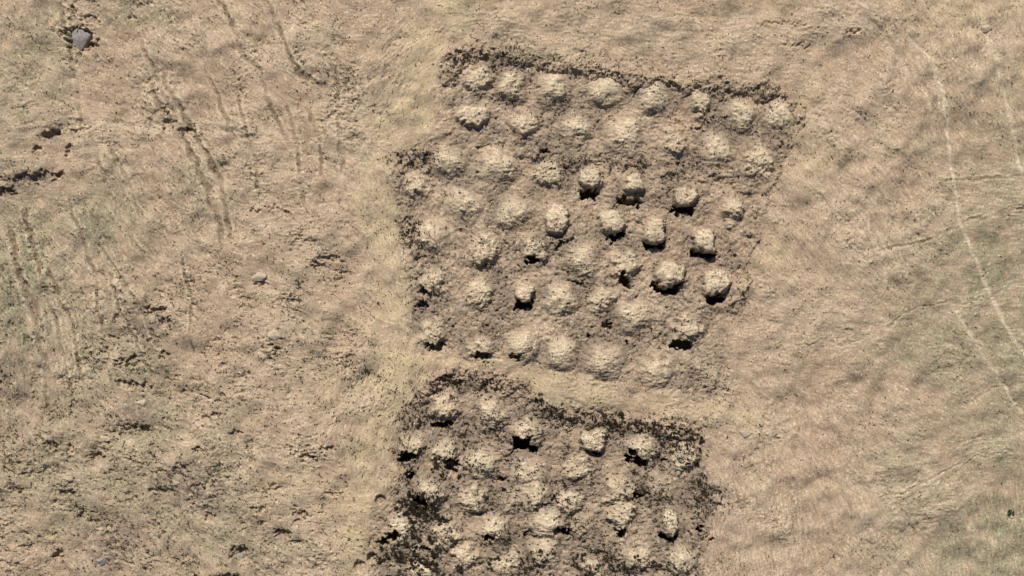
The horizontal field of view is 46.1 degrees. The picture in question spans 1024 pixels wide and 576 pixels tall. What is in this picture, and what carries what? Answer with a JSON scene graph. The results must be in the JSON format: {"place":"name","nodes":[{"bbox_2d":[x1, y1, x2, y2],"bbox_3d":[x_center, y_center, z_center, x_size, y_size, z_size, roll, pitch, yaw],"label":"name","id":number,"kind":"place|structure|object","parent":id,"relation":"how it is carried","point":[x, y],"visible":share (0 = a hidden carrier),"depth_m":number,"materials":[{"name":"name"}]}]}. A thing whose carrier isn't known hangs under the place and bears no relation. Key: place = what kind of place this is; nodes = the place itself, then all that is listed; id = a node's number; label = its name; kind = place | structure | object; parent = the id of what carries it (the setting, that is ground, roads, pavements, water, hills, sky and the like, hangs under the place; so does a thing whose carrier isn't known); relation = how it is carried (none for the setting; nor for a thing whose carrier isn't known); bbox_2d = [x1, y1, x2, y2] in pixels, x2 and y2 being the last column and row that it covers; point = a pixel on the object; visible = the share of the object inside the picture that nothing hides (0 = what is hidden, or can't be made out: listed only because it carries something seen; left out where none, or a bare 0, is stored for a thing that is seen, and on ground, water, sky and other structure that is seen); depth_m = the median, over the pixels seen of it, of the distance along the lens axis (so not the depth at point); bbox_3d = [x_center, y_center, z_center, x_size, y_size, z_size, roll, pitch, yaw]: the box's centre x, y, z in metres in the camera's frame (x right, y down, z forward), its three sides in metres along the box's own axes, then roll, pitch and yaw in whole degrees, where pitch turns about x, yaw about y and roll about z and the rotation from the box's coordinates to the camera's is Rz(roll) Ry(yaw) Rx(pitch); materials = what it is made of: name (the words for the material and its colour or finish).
{"place":"outdoors","nodes":[
{"label":"outdoors","id":0,"kind":"place"},
{"bbox_2d":[0,0,1023,575],"bbox_3d":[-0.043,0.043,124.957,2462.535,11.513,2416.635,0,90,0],"label":"ground","id":1,"kind":"structure","parent":0,"point":[828,42],"depth_m":120.05,"materials":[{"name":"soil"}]},
{"bbox_2d":[68,28,91,50],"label":"boulder","id":2,"kind":"object","parent":1,"relation":"on","point":[81,38],"visible":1,"depth_m":120.49,"materials":[{"name":"grey stone"}]},
{"bbox_2d":[94,557,104,564],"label":"stone","id":3,"kind":"object","parent":1,"relation":"on","point":[100,561],"visible":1,"depth_m":119.64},
{"bbox_2d":[98,464,104,473],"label":"stone","id":4,"kind":"object","parent":1,"relation":"on","point":[101,468],"visible":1,"depth_m":120.14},
{"bbox_2d":[136,399,146,407],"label":"stone","id":5,"kind":"object","parent":1,"relation":"on","point":[142,403],"visible":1,"depth_m":120.03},
{"bbox_2d":[236,552,245,558],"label":"stone","id":6,"kind":"object","parent":1,"relation":"on","point":[242,555],"visible":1,"depth_m":120.61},
{"bbox_2d":[251,272,267,281],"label":"stone","id":7,"kind":"object","parent":1,"relation":"on","point":[259,276],"visible":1,"depth_m":120.08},
{"bbox_2d":[266,329,281,339],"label":"stone","id":8,"kind":"object","parent":1,"relation":"on","point":[274,334],"visible":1,"depth_m":119.57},
{"bbox_2d":[390,546,396,555],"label":"scrub bush","id":9,"kind":"object","parent":1,"relation":"on","point":[391,553],"visible":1,"depth_m":119.88,"materials":[{"name":"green plant"}]},
{"bbox_2d":[394,550,401,559],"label":"scrub bush","id":10,"kind":"object","parent":1,"relation":"on","point":[396,556],"visible":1,"depth_m":119.91,"materials":[{"name":"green plant"}]},
{"bbox_2d":[393,504,403,512],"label":"scrub bush","id":11,"kind":"object","parent":1,"relation":"on","point":[396,507],"visible":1,"depth_m":120.21,"materials":[{"name":"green plant"}]},
{"bbox_2d":[383,503,423,547],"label":"earth mound","id":12,"kind":"object","parent":1,"relation":"on","point":[401,529],"visible":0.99,"depth_m":119.81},
{"bbox_2d":[399,536,408,546],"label":"scrub bush","id":13,"kind":"object","parent":12,"relation":"on","point":[406,544],"visible":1,"depth_m":119.49,"materials":[{"name":"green plant"}]},
{"bbox_2d":[392,429,426,469],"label":"earth mound","id":14,"kind":"object","parent":1,"relation":"on","point":[417,442],"visible":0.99,"depth_m":119.99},
{"bbox_2d":[388,144,433,258],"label":"earth bank","id":15,"kind":"structure","parent":1,"relation":"on","point":[401,200],"depth_m":120.04,"materials":[{"name":"soil"}]},
{"bbox_2d":[409,501,419,517],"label":"scrub bush","id":16,"kind":"object","parent":1,"relation":"on","point":[412,503],"visible":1,"depth_m":119.99,"materials":[{"name":"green plant"}]},
{"bbox_2d":[415,418,422,428],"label":"scrub bush","id":17,"kind":"object","parent":1,"relation":"on","point":[417,426],"visible":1,"depth_m":120.14,"materials":[{"name":"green plant"}]},
{"bbox_2d":[401,164,439,205],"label":"earth mound","id":18,"kind":"object","parent":1,"relation":"on","point":[421,191],"visible":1,"depth_m":119.99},
{"bbox_2d":[400,547,442,575],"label":"earth mound","id":19,"kind":"object","parent":1,"relation":"on","point":[411,571],"visible":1,"depth_m":119.86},
{"bbox_2d":[423,559,438,571],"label":"scrub bush","id":20,"kind":"object","parent":19,"relation":"on","point":[430,568],"visible":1,"depth_m":119.42,"materials":[{"name":"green plant"}]},
{"bbox_2d":[430,560,437,566],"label":"scrub bush","id":21,"kind":"object","parent":19,"relation":"on","point":[433,563],"visible":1,"depth_m":119.82,"materials":[{"name":"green plant"}]},
{"bbox_2d":[420,510,428,521],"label":"scrub bush","id":22,"kind":"object","parent":1,"relation":"on","point":[425,516],"visible":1,"depth_m":120.11,"materials":[{"name":"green plant"}]},
{"bbox_2d":[408,470,451,515],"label":"earth mound","id":23,"kind":"object","parent":1,"relation":"on","point":[425,480],"visible":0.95,"depth_m":119.96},
{"bbox_2d":[406,489,415,496],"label":"scrub bush","id":24,"kind":"object","parent":23,"relation":"on","point":[408,494],"visible":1,"depth_m":120.12,"materials":[{"name":"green plant"}]},
{"bbox_2d":[410,256,455,312],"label":"earth mound","id":25,"kind":"object","parent":1,"relation":"on","point":[434,277],"visible":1,"depth_m":119.99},
{"bbox_2d":[413,315,453,351],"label":"earth mound","id":26,"kind":"object","parent":1,"relation":"on","point":[421,338],"visible":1,"depth_m":119.87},
{"bbox_2d":[414,215,456,257],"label":"earth mound","id":27,"kind":"object","parent":1,"relation":"on","point":[428,228],"visible":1,"depth_m":119.82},
{"bbox_2d":[424,384,467,426],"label":"earth mound","id":28,"kind":"object","parent":1,"relation":"on","point":[450,402],"visible":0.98,"depth_m":119.91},
{"bbox_2d":[424,427,468,469],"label":"earth mound","id":29,"kind":"object","parent":1,"relation":"on","point":[442,453],"visible":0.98,"depth_m":119.88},
{"bbox_2d":[432,456,439,468],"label":"scrub bush","id":30,"kind":"object","parent":29,"relation":"on","point":[436,459],"visible":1,"depth_m":119.68,"materials":[{"name":"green plant"}]},
{"bbox_2d":[429,512,465,555],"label":"earth mound","id":31,"kind":"object","parent":1,"relation":"on","point":[456,536],"visible":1,"depth_m":119.92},
{"bbox_2d":[430,547,441,556],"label":"scrub bush","id":32,"kind":"object","parent":31,"relation":"on","point":[433,554],"visible":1,"depth_m":119.92,"materials":[{"name":"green plant"}]},
{"bbox_2d":[437,515,447,525],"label":"scrub bush","id":33,"kind":"object","parent":31,"relation":"on","point":[441,519],"visible":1,"depth_m":119.75,"materials":[{"name":"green plant"}]},
{"bbox_2d":[431,139,471,181],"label":"earth mound","id":34,"kind":"object","parent":1,"relation":"on","point":[452,170],"visible":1,"depth_m":119.83,"materials":[{"name":"soil"}]},
{"bbox_2d":[445,540,483,575],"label":"earth mound","id":35,"kind":"object","parent":1,"relation":"on","point":[465,557],"visible":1,"depth_m":120.00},
{"bbox_2d":[441,181,490,227],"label":"earth mound","id":36,"kind":"object","parent":1,"relation":"on","point":[451,203],"visible":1,"depth_m":119.88,"materials":[{"name":"soil"}]},
{"bbox_2d":[453,99,492,135],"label":"earth mound","id":37,"kind":"object","parent":1,"relation":"on","point":[477,121],"visible":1,"depth_m":119.69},
{"bbox_2d":[451,481,494,520],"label":"earth mound","id":38,"kind":"object","parent":1,"relation":"on","point":[466,503],"visible":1,"depth_m":119.89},
{"bbox_2d":[459,273,497,313],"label":"earth mound","id":39,"kind":"object","parent":1,"relation":"on","point":[472,294],"visible":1,"depth_m":119.86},
{"bbox_2d":[460,61,496,103],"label":"earth mound","id":40,"kind":"object","parent":1,"relation":"on","point":[468,74],"visible":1,"depth_m":119.83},
{"bbox_2d":[458,438,503,480],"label":"earth mound","id":41,"kind":"object","parent":1,"relation":"on","point":[488,459],"visible":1,"depth_m":119.91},
{"bbox_2d":[461,325,502,362],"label":"earth mound","id":42,"kind":"object","parent":1,"relation":"on","point":[488,343],"visible":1,"depth_m":120.05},
{"bbox_2d":[465,228,503,272],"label":"earth mound","id":43,"kind":"object","parent":1,"relation":"on","point":[490,251],"visible":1,"depth_m":119.69,"materials":[{"name":"soil"}]},
{"bbox_2d":[472,394,510,438],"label":"earth mound","id":44,"kind":"object","parent":1,"relation":"on","point":[499,407],"visible":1,"depth_m":119.87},
{"bbox_2d":[471,510,520,550],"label":"earth mound","id":45,"kind":"object","parent":1,"relation":"on","point":[487,526],"visible":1,"depth_m":119.96,"materials":[{"name":"soil"}]},
{"bbox_2d":[474,142,522,188],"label":"earth mound","id":46,"kind":"object","parent":1,"relation":"on","point":[494,155],"visible":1,"depth_m":119.91,"materials":[{"name":"soil"}]},
{"bbox_2d":[476,544,529,575],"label":"earth mound","id":47,"kind":"object","parent":1,"relation":"on","point":[513,563],"visible":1,"depth_m":119.89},
{"bbox_2d":[487,557,495,566],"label":"scrub bush","id":48,"kind":"object","parent":47,"relation":"on","point":[489,564],"visible":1,"depth_m":119.83,"materials":[{"name":"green plant"}]},
{"bbox_2d":[494,478,522,521],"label":"earth mound","id":49,"kind":"object","parent":1,"relation":"on","point":[512,497],"visible":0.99,"depth_m":120.01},
{"bbox_2d":[491,66,531,109],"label":"earth mound","id":50,"kind":"object","parent":1,"relation":"on","point":[517,92],"visible":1,"depth_m":119.79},
{"bbox_2d":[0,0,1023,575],"bbox_3d":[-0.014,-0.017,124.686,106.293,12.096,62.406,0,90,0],"label":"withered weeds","id":51,"kind":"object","parent":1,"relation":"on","point":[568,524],"visible":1,"depth_m":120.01,"materials":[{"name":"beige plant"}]},
{"bbox_2d":[489,192,536,231],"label":"earth mound","id":52,"kind":"object","parent":1,"relation":"on","point":[518,211],"visible":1,"depth_m":119.90,"materials":[{"name":"soil"}]},
{"bbox_2d":[496,326,539,367],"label":"earth mound","id":53,"kind":"object","parent":1,"relation":"on","point":[523,336],"visible":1,"depth_m":119.80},
{"bbox_2d":[501,278,544,313],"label":"earth mound","id":54,"kind":"object","parent":1,"relation":"on","point":[527,289],"visible":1,"depth_m":119.96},
{"bbox_2d":[503,411,544,450],"bbox_3d":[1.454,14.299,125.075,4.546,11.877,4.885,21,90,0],"label":"earth mound","id":55,"kind":"object","parent":1,"relation":"on","point":[526,426],"visible":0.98,"depth_m":119.83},
{"bbox_2d":[506,103,543,145],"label":"earth mound","id":56,"kind":"object","parent":1,"relation":"on","point":[529,128],"visible":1,"depth_m":119.80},
{"bbox_2d":[506,448,551,484],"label":"earth mound","id":57,"kind":"object","parent":1,"relation":"on","point":[539,474],"visible":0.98,"depth_m":120.05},
{"bbox_2d":[517,231,553,273],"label":"earth mound","id":58,"kind":"object","parent":1,"relation":"on","point":[530,251],"visible":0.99,"depth_m":119.91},
{"bbox_2d":[519,480,552,516],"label":"earth mound","id":59,"kind":"object","parent":1,"relation":"on","point":[542,497],"visible":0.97,"depth_m":119.67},
{"bbox_2d":[522,527,563,570],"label":"earth mound","id":60,"kind":"object","parent":1,"relation":"on","point":[543,543],"visible":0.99,"depth_m":119.89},
{"bbox_2d":[523,498,568,541],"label":"earth mound","id":61,"kind":"object","parent":1,"relation":"on","point":[541,519],"visible":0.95,"depth_m":119.66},
{"bbox_2d":[527,153,566,196],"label":"earth mound","id":62,"kind":"object","parent":1,"relation":"on","point":[553,185],"visible":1,"depth_m":119.94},
{"bbox_2d":[528,73,573,113],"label":"earth mound","id":63,"kind":"object","parent":1,"relation":"on","point":[546,82],"visible":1,"depth_m":119.84,"materials":[{"name":"soil"}]},
{"bbox_2d":[533,194,572,245],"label":"earth mound","id":64,"kind":"object","parent":1,"relation":"on","point":[553,207],"visible":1,"depth_m":119.36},
{"bbox_2d":[539,278,580,316],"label":"earth mound","id":65,"kind":"object","parent":1,"relation":"on","point":[561,307],"visible":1,"depth_m":119.76,"materials":[{"name":"soil"}]},
{"bbox_2d":[538,331,582,372],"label":"earth mound","id":66,"kind":"object","parent":1,"relation":"on","point":[566,361],"visible":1,"depth_m":119.72,"materials":[{"name":"soil"}]},
{"bbox_2d":[414,361,711,446],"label":"earth bank","id":67,"kind":"structure","parent":1,"relation":"on","point":[500,378],"depth_m":120.02,"materials":[{"name":"soil"}]},
{"bbox_2d":[611,421,617,429],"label":"scrub bush","id":68,"kind":"object","parent":67,"relation":"on","point":[615,422],"visible":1,"depth_m":119.83,"materials":[{"name":"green plant"}]},
{"bbox_2d":[548,480,590,520],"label":"earth mound","id":69,"kind":"object","parent":1,"relation":"on","point":[572,495],"visible":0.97,"depth_m":119.86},
{"bbox_2d":[552,107,598,147],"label":"earth mound","id":70,"kind":"object","parent":1,"relation":"on","point":[570,135],"visible":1,"depth_m":119.83,"materials":[{"name":"soil"}]},
{"bbox_2d":[554,449,600,487],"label":"earth mound","id":71,"kind":"object","parent":1,"relation":"on","point":[583,468],"visible":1,"depth_m":119.96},
{"bbox_2d":[561,236,603,280],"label":"earth mound","id":72,"kind":"object","parent":1,"relation":"on","point":[576,255],"visible":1,"depth_m":119.78,"materials":[{"name":"soil"}]},
{"bbox_2d":[566,511,604,544],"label":"earth mound","id":73,"kind":"object","parent":1,"relation":"on","point":[586,516],"visible":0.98,"depth_m":120.05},
{"bbox_2d":[571,161,607,203],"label":"earth mound","id":74,"kind":"object","parent":1,"relation":"on","point":[584,182],"visible":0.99,"depth_m":119.75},
{"bbox_2d":[571,425,612,457],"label":"earth mound","id":75,"kind":"object","parent":1,"relation":"on","point":[585,445],"visible":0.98,"depth_m":119.61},
{"bbox_2d":[576,547,609,575],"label":"earth mound","id":76,"kind":"object","parent":1,"relation":"on","point":[602,569],"visible":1,"depth_m":119.83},
{"bbox_2d":[577,281,622,322],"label":"earth mound","id":77,"kind":"object","parent":1,"relation":"on","point":[606,298],"visible":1,"depth_m":119.88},
{"bbox_2d":[580,335,628,382],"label":"earth mound","id":78,"kind":"object","parent":1,"relation":"on","point":[593,353],"visible":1,"depth_m":119.74,"materials":[{"name":"soil"}]},
{"bbox_2d":[582,77,632,114],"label":"earth mound","id":79,"kind":"object","parent":1,"relation":"on","point":[611,86],"visible":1,"depth_m":119.68,"materials":[{"name":"soil"}]},
{"bbox_2d":[591,206,630,244],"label":"earth mound","id":80,"kind":"object","parent":1,"relation":"on","point":[610,219],"visible":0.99,"depth_m":119.51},
{"bbox_2d":[475,141,760,196],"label":"earth bank","id":81,"kind":"structure","parent":1,"relation":"on","point":[734,184],"depth_m":120.19,"materials":[{"name":"soil"}]},
{"bbox_2d":[600,466,639,506],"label":"earth mound","id":82,"kind":"object","parent":1,"relation":"on","point":[611,483],"visible":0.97,"depth_m":119.84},
{"bbox_2d":[600,495,641,536],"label":"earth mound","id":83,"kind":"object","parent":1,"relation":"on","point":[627,516],"visible":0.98,"depth_m":119.83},
{"bbox_2d":[600,116,645,159],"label":"earth mound","id":84,"kind":"object","parent":1,"relation":"on","point":[616,136],"visible":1,"depth_m":119.83,"materials":[{"name":"soil"}]},
{"bbox_2d":[436,33,811,141],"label":"earth bank","id":85,"kind":"structure","parent":1,"relation":"on","point":[800,116],"depth_m":119.88,"materials":[{"name":"soil"}]},
{"bbox_2d":[606,241,648,288],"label":"earth mound","id":86,"kind":"object","parent":1,"relation":"on","point":[615,267],"visible":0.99,"depth_m":119.85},
{"bbox_2d":[609,296,658,341],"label":"earth mound","id":87,"kind":"object","parent":1,"relation":"on","point":[635,321],"visible":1,"depth_m":119.86,"materials":[{"name":"soil"}]},
{"bbox_2d":[617,164,650,208],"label":"earth mound","id":88,"kind":"object","parent":1,"relation":"on","point":[643,184],"visible":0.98,"depth_m":119.95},
{"bbox_2d":[615,541,658,575],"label":"earth mound","id":89,"kind":"object","parent":1,"relation":"on","point":[628,553],"visible":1,"depth_m":119.88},
{"bbox_2d":[618,430,661,469],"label":"earth mound","id":90,"kind":"object","parent":1,"relation":"on","point":[637,440],"visible":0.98,"depth_m":119.82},
{"bbox_2d":[631,216,669,256],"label":"earth mound","id":91,"kind":"object","parent":1,"relation":"on","point":[657,231],"visible":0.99,"depth_m":119.51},
{"bbox_2d":[628,80,677,119],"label":"earth mound","id":92,"kind":"object","parent":1,"relation":"on","point":[650,102],"visible":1,"depth_m":119.83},
{"bbox_2d":[632,345,678,389],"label":"earth mound","id":93,"kind":"object","parent":1,"relation":"on","point":[657,361],"visible":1,"depth_m":119.77,"materials":[{"name":"soil"}]},
{"bbox_2d":[642,458,682,506],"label":"earth mound","id":94,"kind":"object","parent":1,"relation":"on","point":[662,476],"visible":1,"depth_m":120.02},
{"bbox_2d":[649,259,688,295],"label":"earth mound","id":95,"kind":"object","parent":1,"relation":"on","point":[667,275],"visible":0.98,"depth_m":119.25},
{"bbox_2d":[651,122,694,165],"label":"earth mound","id":96,"kind":"object","parent":1,"relation":"on","point":[680,143],"visible":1,"depth_m":120.02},
{"bbox_2d":[653,501,692,542],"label":"earth mound","id":97,"kind":"object","parent":1,"relation":"on","point":[676,512],"visible":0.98,"depth_m":119.92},
{"bbox_2d":[657,536,702,575],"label":"earth mound","id":98,"kind":"object","parent":1,"relation":"on","point":[679,547],"visible":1,"depth_m":119.81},
{"bbox_2d":[665,438,702,482],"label":"earth mound","id":99,"kind":"object","parent":1,"relation":"on","point":[677,465],"visible":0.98,"depth_m":119.82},
{"bbox_2d":[666,179,704,216],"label":"earth mound","id":100,"kind":"object","parent":1,"relation":"on","point":[690,199],"visible":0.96,"depth_m":119.42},
{"bbox_2d":[664,309,710,349],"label":"earth mound","id":101,"kind":"object","parent":1,"relation":"on","point":[696,331],"visible":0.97,"depth_m":119.81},
{"bbox_2d":[679,89,715,129],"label":"earth mound","id":102,"kind":"object","parent":1,"relation":"on","point":[697,115],"visible":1,"depth_m":119.99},
{"bbox_2d":[686,220,719,263],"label":"earth mound","id":103,"kind":"object","parent":1,"relation":"on","point":[709,247],"visible":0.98,"depth_m":119.49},
{"bbox_2d":[688,345,722,395],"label":"earth mound","id":104,"kind":"object","parent":1,"relation":"on","point":[710,369],"visible":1,"depth_m":119.94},
{"bbox_2d":[690,127,740,169],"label":"earth mound","id":105,"kind":"object","parent":1,"relation":"on","point":[716,146],"visible":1,"depth_m":119.92,"materials":[{"name":"soil"}]},
{"bbox_2d":[694,262,736,304],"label":"earth mound","id":106,"kind":"object","parent":1,"relation":"on","point":[714,289],"visible":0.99,"depth_m":119.48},
{"bbox_2d":[710,184,752,232],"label":"earth mound","id":107,"kind":"object","parent":1,"relation":"on","point":[730,208],"visible":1,"depth_m":119.96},
{"bbox_2d":[716,93,757,135],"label":"earth mound","id":108,"kind":"object","parent":1,"relation":"on","point":[743,118],"visible":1,"depth_m":120.01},
{"bbox_2d":[739,428,749,437],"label":"stone","id":109,"kind":"object","parent":1,"relation":"on","point":[744,432],"visible":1,"depth_m":119.74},
{"bbox_2d":[719,137,793,316],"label":"earth bank","id":110,"kind":"structure","parent":1,"relation":"on","point":[754,235],"depth_m":120.04,"materials":[{"name":"soil"}]},
{"bbox_2d":[735,132,781,187],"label":"earth mound","id":111,"kind":"object","parent":1,"relation":"on","point":[764,158],"visible":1,"depth_m":119.98,"materials":[{"name":"soil"}]},
{"bbox_2d":[758,97,793,138],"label":"earth mound","id":112,"kind":"object","parent":1,"relation":"on","point":[766,121],"visible":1,"depth_m":119.78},
{"bbox_2d":[981,25,992,32],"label":"stone","id":113,"kind":"object","parent":1,"relation":"on","point":[985,28],"visible":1,"depth_m":119.82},
{"bbox_2d":[670,421,676,429],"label":"scrub bush","id":114,"kind":"object","parent":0,"point":[673,427],"visible":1,"depth_m":119.91,"materials":[{"name":"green plant"}]}
]}

